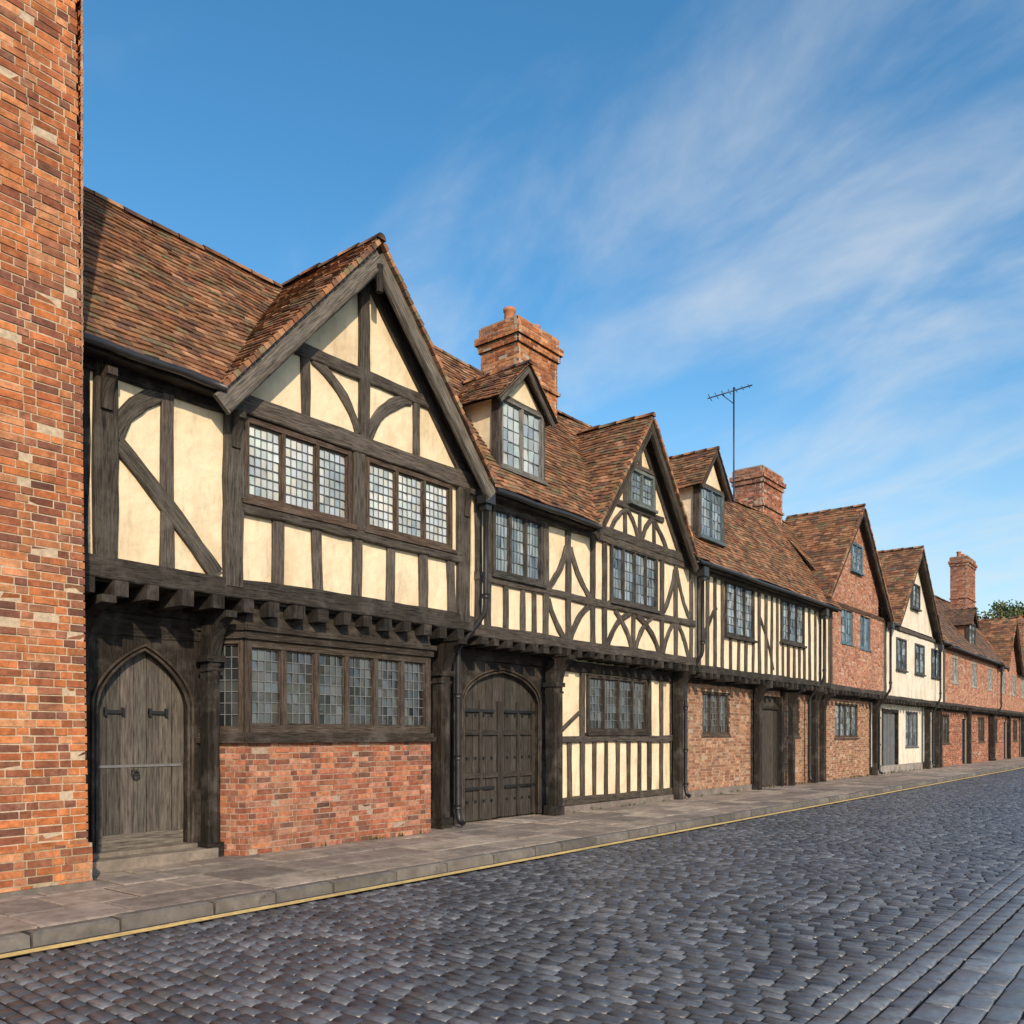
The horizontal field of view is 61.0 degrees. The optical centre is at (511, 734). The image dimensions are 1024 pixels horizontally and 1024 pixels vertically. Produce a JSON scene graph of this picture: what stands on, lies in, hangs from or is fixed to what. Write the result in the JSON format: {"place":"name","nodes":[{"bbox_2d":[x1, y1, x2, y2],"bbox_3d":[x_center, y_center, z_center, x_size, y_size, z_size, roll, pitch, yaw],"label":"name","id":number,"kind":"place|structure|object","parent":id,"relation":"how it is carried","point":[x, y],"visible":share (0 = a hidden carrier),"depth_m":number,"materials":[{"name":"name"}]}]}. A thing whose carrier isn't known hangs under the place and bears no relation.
{"place":"outdoors","nodes":[
{"label":"outdoors","id":0,"kind":"place"},
{"bbox_2d":[0,768,1023,1023],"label":"road","id":1,"kind":"structure","parent":0,"point":[894,908],"depth_m":6.85,"materials":[{"name":"stone"}]},
{"bbox_2d":[0,767,1021,958],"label":"gutter channel","id":2,"kind":"object","parent":1,"relation":"on","point":[386,883],"depth_m":8.89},
{"bbox_2d":[0,767,1023,957],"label":"yellow line","id":3,"kind":"object","parent":2,"relation":"on","point":[194,920],"visible":0.99,"depth_m":8.81,"materials":[{"name":"paint"}]},
{"bbox_2d":[0,757,1023,933],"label":"pavement","id":4,"kind":"structure","parent":0,"point":[156,886],"depth_m":10.92,"materials":[{"name":"stone"}]},
{"bbox_2d":[0,0,91,889],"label":"mortar","id":5,"kind":"object","parent":4,"relation":"on","point":[16,337],"visible":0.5,"depth_m":8.38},
{"bbox_2d":[0,0,92,892],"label":"brickwork","id":6,"kind":"object","parent":4,"relation":"on","point":[54,30],"visible":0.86,"depth_m":8.38,"materials":[{"name":"brick"}]},
{"bbox_2d":[0,880,95,897],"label":"plinth","id":7,"kind":"structure","parent":4,"relation":"on","point":[41,889],"depth_m":8.34,"materials":[{"name":"stone"}]},
{"bbox_2d":[88,634,190,842],"bbox_3d":[-4.418,0.090,10.341,0.160,2.500,1.340,0,0,38],"label":"door surround","id":8,"kind":"object","parent":4,"relation":"on","point":[106,651],"visible":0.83,"depth_m":10.24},
{"bbox_2d":[99,652,182,850],"bbox_3d":[-4.442,0.154,10.360,0.067,2.372,1.130,0,0,38],"label":"door","id":9,"kind":"structure","parent":8,"relation":"in","point":[145,808],"depth_m":10.36,"materials":[{"name":"brown wood"}]},
{"bbox_2d":[99,707,180,775],"bbox_3d":[-4.412,0.080,10.335,0.037,0.800,1.060,0,0,38],"label":"door ironwork","id":10,"kind":"object","parent":9,"relation":"attached to","point":[122,712],"depth_m":10.29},
{"bbox_2d":[91,644,193,852],"bbox_3d":[-4.336,0.130,10.276,0.049,2.420,1.279,0,0,38],"label":"door moulding","id":11,"kind":"object","parent":8,"relation":"attached to","point":[95,774],"depth_m":9.99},
{"bbox_2d":[92,842,217,873],"bbox_3d":[-4.291,1.425,10.163,0.500,0.190,1.620,0,0,38],"label":"door step","id":12,"kind":"object","parent":4,"relation":"on","point":[123,859],"depth_m":10.06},
{"bbox_2d":[84,594,439,842],"bbox_3d":[-3.050,-0.091,12.038,0.162,3.082,6.700,0,0,38],"label":"ground floor frame","id":13,"kind":"object","parent":4,"relation":"on","point":[140,620],"visible":0.3,"depth_m":10.49,"materials":[{"name":"brown wood"}]},
{"bbox_2d":[88,294,470,615],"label":"plaster walls","id":14,"kind":"structure","parent":4,"relation":"on","point":[198,443],"depth_m":11.28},
{"bbox_2d":[83,278,473,643],"bbox_3d":[-2.856,-4.036,11.707,0.796,5.111,6.420,0,0,38],"label":"timber frame","id":15,"kind":"object","parent":14,"relation":"attached to","point":[164,585],"visible":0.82,"depth_m":11.03,"materials":[{"name":"brown wood"}]},
{"bbox_2d":[83,365,474,680],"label":"brackets","id":16,"kind":"object","parent":15,"relation":"attached to","point":[98,604],"visible":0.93,"depth_m":10.49,"materials":[{"name":"brown wood"}]},
{"bbox_2d":[127,228,492,486],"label":"roof deck","id":17,"kind":"structure","parent":14,"relation":"on","point":[444,418],"depth_m":13.50,"materials":[{"name":"brown wood"}]},
{"bbox_2d":[83,342,216,396],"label":"fascia","id":18,"kind":"structure","parent":17,"relation":"attached to","point":[91,350],"depth_m":9.52,"materials":[{"name":"brown wood"}]},
{"bbox_2d":[83,332,227,391],"bbox_3d":[-3.850,-4.041,9.463,0.100,0.118,1.672,0,0,38],"label":"gutter","id":19,"kind":"object","parent":17,"relation":"attached to","point":[109,345],"visible":0.94,"depth_m":9.38,"materials":[{"name":"metal"}]},
{"bbox_2d":[83,186,385,287],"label":"ridge tiles","id":20,"kind":"object","parent":17,"relation":"on","point":[310,270],"visible":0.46,"depth_m":12.35,"materials":[{"name":"tile"}]},
{"bbox_2d":[83,190,495,484],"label":"roof tiles","id":21,"kind":"object","parent":17,"relation":"attached to","point":[155,292],"visible":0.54,"depth_m":10.72,"materials":[{"name":"tile"}]},
{"bbox_2d":[213,249,494,498],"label":"bargeboards","id":22,"kind":"object","parent":17,"relation":"attached to","point":[263,367],"visible":0.98,"depth_m":11.72,"materials":[{"name":"brown wood"}]},
{"bbox_2d":[222,239,496,482],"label":"verge tiles","id":23,"kind":"object","parent":17,"relation":"attached to","point":[276,336],"visible":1,"depth_m":12.09,"materials":[{"name":"tile"}]},
{"bbox_2d":[374,246,480,488],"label":"roof soffit","id":24,"kind":"structure","parent":17,"relation":"attached to","point":[401,330],"depth_m":12.85,"materials":[{"name":"brown wood"}]},
{"bbox_2d":[220,416,457,732],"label":"window frames","id":25,"kind":"structure","parent":14,"relation":"attached to","point":[246,646],"depth_m":11.83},
{"bbox_2d":[219,426,445,725],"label":"window panes","id":26,"kind":"object","parent":25,"relation":"in","point":[433,520],"visible":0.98,"depth_m":11.80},
{"bbox_2d":[220,427,446,725],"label":"window leads","id":27,"kind":"object","parent":26,"relation":"attached to","point":[324,665],"depth_m":11.84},
{"bbox_2d":[196,604,436,742],"bbox_3d":[-2.510,-0.800,12.293,0.776,1.800,4.129,0,0,38],"label":"bay frame","id":28,"kind":"object","parent":4,"relation":"on","point":[254,625],"visible":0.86,"depth_m":11.74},
{"bbox_2d":[196,621,453,856],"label":"posts","id":29,"kind":"object","parent":4,"relation":"on","point":[441,818],"visible":0.91,"depth_m":10.71,"materials":[{"name":"brown wood"}]},
{"bbox_2d":[220,742,429,855],"bbox_3d":[-2.522,0.800,12.303,0.612,1.400,3.918,0,0,38],"label":"mortar","id":30,"kind":"object","parent":4,"relation":"on","point":[264,750],"visible":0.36,"depth_m":11.68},
{"bbox_2d":[220,742,430,855],"bbox_3d":[-2.478,0.800,12.268,0.524,1.406,3.941,0,0,38],"label":"bay brickwork","id":31,"kind":"object","parent":4,"relation":"on","point":[332,763],"visible":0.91,"depth_m":11.72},
{"bbox_2d":[462,647,545,814],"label":"ground floor wall","id":32,"kind":"structure","parent":4,"relation":"on","point":[543,674],"depth_m":16.61,"materials":[{"name":"brown wood"}]},
{"bbox_2d":[461,660,540,812],"bbox_3d":[-0.237,0.095,15.563,0.160,2.750,2.360,0,0,38],"label":"door surround","id":33,"kind":"object","parent":32,"relation":"attached to","point":[470,669],"visible":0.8,"depth_m":15.95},
{"bbox_2d":[465,674,532,820],"bbox_3d":[-0.264,0.160,15.585,0.059,2.620,2.110,0,0,38],"label":"door","id":34,"kind":"structure","parent":33,"relation":"in","point":[509,692],"depth_m":15.50,"materials":[{"name":"brown wood"}]},
{"bbox_2d":[465,700,533,817],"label":"door battens","id":35,"kind":"object","parent":34,"relation":"attached to","point":[499,732],"depth_m":15.55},
{"bbox_2d":[465,709,534,802],"bbox_3d":[-0.229,0.360,15.557,0.060,1.620,2.080,0,0,38],"label":"door ironwork","id":36,"kind":"object","parent":34,"relation":"attached to","point":[491,757],"depth_m":15.39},
{"bbox_2d":[461,668,541,821],"bbox_3d":[-0.154,0.140,15.498,0.049,2.660,2.259,0,0,38],"label":"door moulding","id":37,"kind":"object","parent":33,"relation":"attached to","point":[499,670],"depth_m":15.34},
{"bbox_2d":[450,648,673,824],"bbox_3d":[1.348,0.001,17.400,0.242,2.998,7.688,0,0,38],"label":"ground floor frame","id":38,"kind":"object","parent":4,"relation":"on","point":[582,669],"visible":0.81,"depth_m":17.80,"materials":[{"name":"brown wood"}]},
{"bbox_2d":[462,380,693,821],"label":"plaster walls","id":39,"kind":"structure","parent":4,"relation":"on","point":[479,414],"depth_m":17.23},
{"bbox_2d":[454,510,488,826],"bbox_3d":[-0.653,-1.137,14.023,0.580,5.226,0.157,0,0,10],"label":"drainpipe","id":40,"kind":"object","parent":39,"relation":"attached to","point":[458,697],"visible":0.95,"depth_m":14.04,"materials":[{"name":"metal"}]},
{"bbox_2d":[463,367,698,671],"bbox_3d":[1.634,-3.927,17.348,0.740,4.943,7.960,0,0,38],"label":"timber frame","id":41,"kind":"object","parent":39,"relation":"attached to","point":[486,636],"visible":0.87,"depth_m":16.64,"materials":[{"name":"brown wood"}]},
{"bbox_2d":[491,398,661,735],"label":"window frames","id":42,"kind":"structure","parent":41,"relation":"attached to","point":[509,575],"depth_m":17.49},
{"bbox_2d":[496,403,653,728],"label":"window panes","id":43,"kind":"object","parent":42,"relation":"in","point":[518,558],"visible":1,"depth_m":17.53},
{"bbox_2d":[496,406,654,728],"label":"window leads","id":44,"kind":"object","parent":42,"relation":"in","point":[618,588],"depth_m":15.47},
{"bbox_2d":[496,494,705,566],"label":"fascia","id":45,"kind":"structure","parent":41,"relation":"attached to","point":[529,508],"depth_m":15.28,"materials":[{"name":"brown wood"}]},
{"bbox_2d":[683,581,704,797],"bbox_3d":[4.233,-1.112,20.239,0.552,5.176,0.122,0,0,38],"label":"drainpipe","id":46,"kind":"object","parent":41,"relation":"attached to","point":[685,708],"visible":0.87,"depth_m":20.27,"materials":[{"name":"metal"}]},
{"bbox_2d":[462,364,706,560],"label":"roof deck","id":47,"kind":"structure","parent":39,"relation":"on","point":[649,445],"depth_m":15.83,"materials":[{"name":"brown wood"}]},
{"bbox_2d":[474,314,562,417],"bbox_3d":[0.161,-7.575,18.742,1.200,2.150,1.600,0,0,38],"label":"mortar","id":48,"kind":"object","parent":47,"relation":"on","point":[518,348],"visible":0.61,"depth_m":18.24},
{"bbox_2d":[474,316,563,415],"bbox_3d":[0.163,-7.550,18.741,1.206,2.106,1.614,0,0,38],"label":"chimney","id":49,"kind":"object","parent":48,"relation":"on","point":[548,367],"visible":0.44,"depth_m":18.31,"materials":[{"name":"brick"}]},
{"bbox_2d":[434,345,655,433],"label":"ridge tiles","id":50,"kind":"object","parent":47,"relation":"on","point":[565,415],"visible":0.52,"depth_m":18.11,"materials":[{"name":"tile"}]},
{"bbox_2d":[435,348,709,560],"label":"roof tiles","id":51,"kind":"object","parent":47,"relation":"attached to","point":[583,473],"visible":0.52,"depth_m":16.96,"materials":[{"name":"tile"}]},
{"bbox_2d":[495,487,711,566],"bbox_3d":[2.152,-3.941,17.052,0.100,0.118,7.781,0,0,38],"label":"gutter","id":52,"kind":"object","parent":47,"relation":"attached to","point":[520,498],"visible":1,"depth_m":15.13,"materials":[{"name":"metal"}]},
{"bbox_2d":[592,423,698,571],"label":"bargeboards","id":53,"kind":"object","parent":47,"relation":"attached to","point":[598,533],"visible":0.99,"depth_m":18.35,"materials":[{"name":"brown wood"}]},
{"bbox_2d":[598,417,700,560],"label":"verge tiles","id":54,"kind":"object","parent":53,"relation":"attached to","point":[622,478],"visible":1,"depth_m":18.14,"materials":[{"name":"tile"}]},
{"bbox_2d":[543,660,683,815],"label":"posts","id":55,"kind":"object","parent":4,"relation":"on","point":[554,806],"visible":0.98,"depth_m":16.25,"materials":[{"name":"brown wood"}]},
{"bbox_2d":[554,655,695,700],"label":"brackets","id":56,"kind":"object","parent":55,"relation":"attached to","point":[562,663],"visible":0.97,"depth_m":16.25,"materials":[{"name":"brown wood"}]},
{"bbox_2d":[565,794,673,812],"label":"plinth","id":57,"kind":"structure","parent":4,"relation":"on","point":[604,804],"depth_m":18.23,"materials":[{"name":"stone"}]},
{"bbox_2d":[683,465,807,788],"bbox_3d":[6.173,-3.625,25.462,2.493,10.250,10.200,0,0,38],"label":"mortar","id":58,"kind":"object","parent":4,"relation":"on","point":[747,698],"visible":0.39,"depth_m":25.31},
{"bbox_2d":[729,466,785,522],"bbox_3d":[8.242,-7.600,29.116,1.207,2.206,1.912,0,0,38],"label":"chimney","id":59,"kind":"object","parent":58,"relation":"on","point":[753,492],"visible":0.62,"depth_m":28.52,"materials":[{"name":"brick"}]},
{"bbox_2d":[762,697,775,785],"bbox_3d":[7.215,0.185,25.015,0.084,2.570,1.792,0,0,38],"label":"door","id":60,"kind":"structure","parent":58,"relation":"attached to","point":[768,747],"depth_m":25.31,"materials":[{"name":"brown wood"}]},
{"bbox_2d":[683,683,809,790],"bbox_3d":[6.837,0.006,24.299,0.038,2.993,9.200,0,0,38],"label":"brickwork","id":61,"kind":"object","parent":4,"relation":"on","point":[712,746],"visible":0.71,"depth_m":22.95,"materials":[{"name":"brick"}]},
{"bbox_2d":[688,680,810,785],"bbox_3d":[6.834,0.012,24.302,0.170,2.976,9.200,0,0,38],"label":"ground floor frame","id":62,"kind":"object","parent":4,"relation":"on","point":[781,709],"visible":0.43,"depth_m":25.60,"materials":[{"name":"brown wood"}]},
{"bbox_2d":[678,465,827,786],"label":"plaster walls","id":63,"kind":"structure","parent":4,"relation":"on","point":[686,494],"depth_m":22.87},
{"bbox_2d":[700,486,806,738],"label":"window frames","id":64,"kind":"structure","parent":63,"relation":"attached to","point":[734,635],"depth_m":22.42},
{"bbox_2d":[702,489,801,733],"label":"window panes","id":65,"kind":"object","parent":64,"relation":"in","point":[707,532],"visible":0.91,"depth_m":22.28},
{"bbox_2d":[702,489,801,731],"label":"window leads","id":66,"kind":"object","parent":64,"relation":"in","point":[712,713],"depth_m":22.14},
{"bbox_2d":[677,449,835,606],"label":"roof deck","id":67,"kind":"structure","parent":63,"relation":"on","point":[719,478],"depth_m":21.48,"materials":[{"name":"brown wood"}]},
{"bbox_2d":[669,448,840,607],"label":"roof tiles","id":68,"kind":"object","parent":67,"relation":"on","point":[759,546],"visible":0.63,"depth_m":24.37,"materials":[{"name":"tile"}]},
{"bbox_2d":[710,563,841,611],"bbox_3d":[7.471,-3.941,23.778,0.100,0.118,9.330,0,0,38],"label":"gutter","id":69,"kind":"object","parent":68,"relation":"attached to","point":[730,571],"visible":1,"depth_m":22.91,"materials":[{"name":"metal"}]},
{"bbox_2d":[689,452,831,692],"bbox_3d":[7.034,-4.101,24.127,0.700,5.560,9.375,0,0,38],"label":"timber frame","id":70,"kind":"object","parent":63,"relation":"attached to","point":[706,672],"visible":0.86,"depth_m":22.87,"materials":[{"name":"brown wood"}]},
{"bbox_2d":[707,566,837,612],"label":"fascia","id":71,"kind":"structure","parent":70,"relation":"attached to","point":[738,578],"depth_m":23.00,"materials":[{"name":"brown wood"}]},
{"bbox_2d":[808,619,825,782],"bbox_3d":[9.412,-1.112,26.852,0.572,5.177,0.122,0,0,38],"label":"drainpipe","id":72,"kind":"object","parent":63,"relation":"attached to","point":[809,703],"visible":0.99,"depth_m":26.94,"materials":[{"name":"metal"}]},
{"bbox_2d":[754,685,817,789],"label":"posts","id":73,"kind":"object","parent":4,"relation":"on","point":[791,745],"visible":0.86,"depth_m":25.69,"materials":[{"name":"brown wood"}]},
{"bbox_2d":[819,695,877,781],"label":"posts","id":74,"kind":"object","parent":4,"relation":"on","point":[822,743],"visible":0.91,"depth_m":27.85,"materials":[{"name":"brown wood"}]},
{"bbox_2d":[818,527,883,779],"bbox_3d":[11.778,-3.060,30.144,0.538,9.126,6.100,0,0,38],"label":"brickwork","id":75,"kind":"object","parent":4,"relation":"on","point":[863,734],"visible":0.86,"depth_m":30.13,"materials":[{"name":"brick"}]},
{"bbox_2d":[834,542,871,739],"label":"window frames","id":76,"kind":"structure","parent":75,"relation":"attached to","point":[845,642],"depth_m":30.03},
{"bbox_2d":[836,546,867,734],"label":"window panes","id":77,"kind":"object","parent":76,"relation":"in","point":[848,640],"visible":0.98,"depth_m":30.23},
{"bbox_2d":[828,601,886,701],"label":"timber frame","id":78,"kind":"object","parent":75,"relation":"attached to","point":[848,693],"visible":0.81,"depth_m":29.86,"materials":[{"name":"brown wood"}]},
{"bbox_2d":[818,532,883,777],"bbox_3d":[11.698,-3.085,30.208,0.713,9.170,6.100,0,0,38],"label":"mortar","id":79,"kind":"object","parent":4,"relation":"on","point":[851,676],"visible":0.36,"depth_m":30.03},
{"bbox_2d":[871,571,942,766],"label":"plaster walls","id":80,"kind":"structure","parent":4,"relation":"on","point":[910,684],"depth_m":36.31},
{"bbox_2d":[883,712,894,764],"bbox_3d":[14.983,0.300,34.743,0.040,2.400,1.990,0,0,38],"label":"door","id":81,"kind":"structure","parent":80,"relation":"attached to","point":[888,738],"depth_m":34.82,"materials":[{"name":"grey wood"}]},
{"bbox_2d":[896,583,938,747],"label":"window frames","id":82,"kind":"structure","parent":80,"relation":"attached to","point":[917,609],"depth_m":36.49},
{"bbox_2d":[899,586,937,744],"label":"window panes","id":83,"kind":"object","parent":82,"relation":"in","point":[917,670],"visible":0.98,"depth_m":36.94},
{"bbox_3d":[15.279,-5.928,37.511,4.730,3.540,9.600,0,0,38],"label":"roof deck","id":84,"kind":"object","parent":80,"relation":"on","visible":0},
{"bbox_2d":[878,547,951,642],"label":"roof tiles","id":85,"kind":"object","parent":84,"relation":"attached to","point":[899,571],"visible":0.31,"depth_m":35.06,"materials":[{"name":"tile"}]},
{"bbox_2d":[918,560,938,641],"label":"roof soffit","id":86,"kind":"structure","parent":84,"relation":"attached to","point":[927,600],"depth_m":37.38,"materials":[{"name":"brown wood"}]},
{"bbox_2d":[881,623,944,765],"bbox_3d":[16.687,-1.369,36.334,0.699,5.738,9.700,0,0,38],"label":"timber frame","id":87,"kind":"object","parent":4,"relation":"on","point":[904,701],"visible":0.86,"depth_m":35.49,"materials":[{"name":"brown wood"}]},
{"bbox_2d":[924,707,939,768],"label":"posts","id":88,"kind":"object","parent":4,"relation":"on","point":[927,739],"visible":0.88,"depth_m":38.46,"materials":[{"name":"brown wood"}]},
{"bbox_2d":[947,620,973,646],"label":"plaster walls","id":89,"kind":"structure","parent":4,"relation":"on","point":[961,629],"depth_m":44.98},
{"bbox_2d":[933,611,997,714],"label":"timber frame","id":90,"kind":"object","parent":89,"relation":"attached to","point":[954,707],"visible":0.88,"depth_m":44.77,"materials":[{"name":"brown wood"}]},
{"bbox_2d":[943,625,992,744],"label":"window frames","id":91,"kind":"structure","parent":90,"relation":"attached to","point":[945,742],"depth_m":45.37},
{"bbox_2d":[954,610,1002,663],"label":"roof deck","id":92,"kind":"structure","parent":89,"relation":"on","point":[974,619],"depth_m":45.65,"materials":[{"name":"brown wood"}]},
{"bbox_2d":[934,596,1003,663],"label":"roof tiles","id":93,"kind":"object","parent":92,"relation":"attached to","point":[949,619],"visible":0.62,"depth_m":45.17,"materials":[{"name":"tile"}]},
{"bbox_2d":[940,710,994,766],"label":"posts","id":94,"kind":"object","parent":4,"relation":"on","point":[969,738],"visible":0.89,"depth_m":45.30,"materials":[{"name":"brown wood"}]},
{"bbox_2d":[943,646,997,765],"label":"brickwork","id":95,"kind":"object","parent":4,"relation":"on","point":[955,746],"visible":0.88,"depth_m":44.44,"materials":[{"name":"brick"}]},
{"bbox_2d":[943,555,997,763],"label":"mortar","id":96,"kind":"object","parent":4,"relation":"on","point":[967,594],"visible":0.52,"depth_m":48.04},
{"bbox_2d":[948,556,977,608],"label":"chimney","id":97,"kind":"object","parent":96,"relation":"on","point":[971,588],"visible":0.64,"depth_m":49.95,"materials":[{"name":"brick"}]},
{"bbox_2d":[989,645,1023,760],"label":"brickwork","id":98,"kind":"object","parent":4,"relation":"on","point":[1008,676],"visible":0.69,"depth_m":54.19,"materials":[{"name":"brick"}]},
{"bbox_2d":[83,0,1023,619],"label":"sky","id":99,"kind":"structure","parent":0,"point":[816,206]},
{"bbox_2d":[901,906,1023,1023],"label":"stone setts","id":100,"kind":"structure","parent":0,"point":[972,989],"depth_m":5.49,"materials":[{"name":"stone"}]},
{"label":"ground","id":101,"kind":"structure","parent":0,"visible":0},
{"bbox_2d":[0,764,1023,952],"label":"kerb","id":102,"kind":"structure","parent":101,"relation":"on","point":[13,941],"depth_m":9.04,"materials":[{"name":"stone"}]},
{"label":"plaster walls","id":103,"kind":"object","parent":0,"visible":0},
{"bbox_2d":[789,506,888,618],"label":"roof deck","id":104,"kind":"structure","parent":103,"relation":"on","point":[877,583],"depth_m":31.25,"materials":[{"name":"brown wood"}]},
{"bbox_2d":[763,506,883,610],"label":"roof tiles","id":105,"kind":"object","parent":104,"relation":"on","point":[820,542],"visible":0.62,"depth_m":28.99,"materials":[{"name":"tile"}]},
{"bbox_2d":[826,511,892,621],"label":"bargeboards","id":106,"kind":"object","parent":104,"relation":"attached to","point":[863,517],"visible":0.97,"depth_m":30.27,"materials":[{"name":"brown wood"}]},
{"bbox_2d":[828,507,893,620],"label":"verge tiles","id":107,"kind":"object","parent":106,"relation":"attached to","point":[849,546],"visible":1,"depth_m":29.33,"materials":[{"name":"tile"}]},
{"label":"plaster walls","id":108,"kind":"object","parent":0,"visible":0},
{"bbox_2d":[984,618,1020,672],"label":"roof deck","id":109,"kind":"structure","parent":108,"relation":"on","point":[1016,650],"depth_m":54.86,"materials":[{"name":"brown wood"}]},
{"bbox_2d":[976,618,1020,669],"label":"roof tiles","id":110,"kind":"object","parent":109,"relation":"attached to","point":[997,636],"visible":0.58,"depth_m":53.22,"materials":[{"name":"tile"}]},
{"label":"hill","id":111,"kind":"structure","parent":0,"visible":0},
{"bbox_2d":[976,599,1023,619],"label":"distant trees","id":112,"kind":"object","parent":111,"relation":"on","point":[1000,610],"visible":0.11,"depth_m":158.28,"materials":[{"name":"green plant"}]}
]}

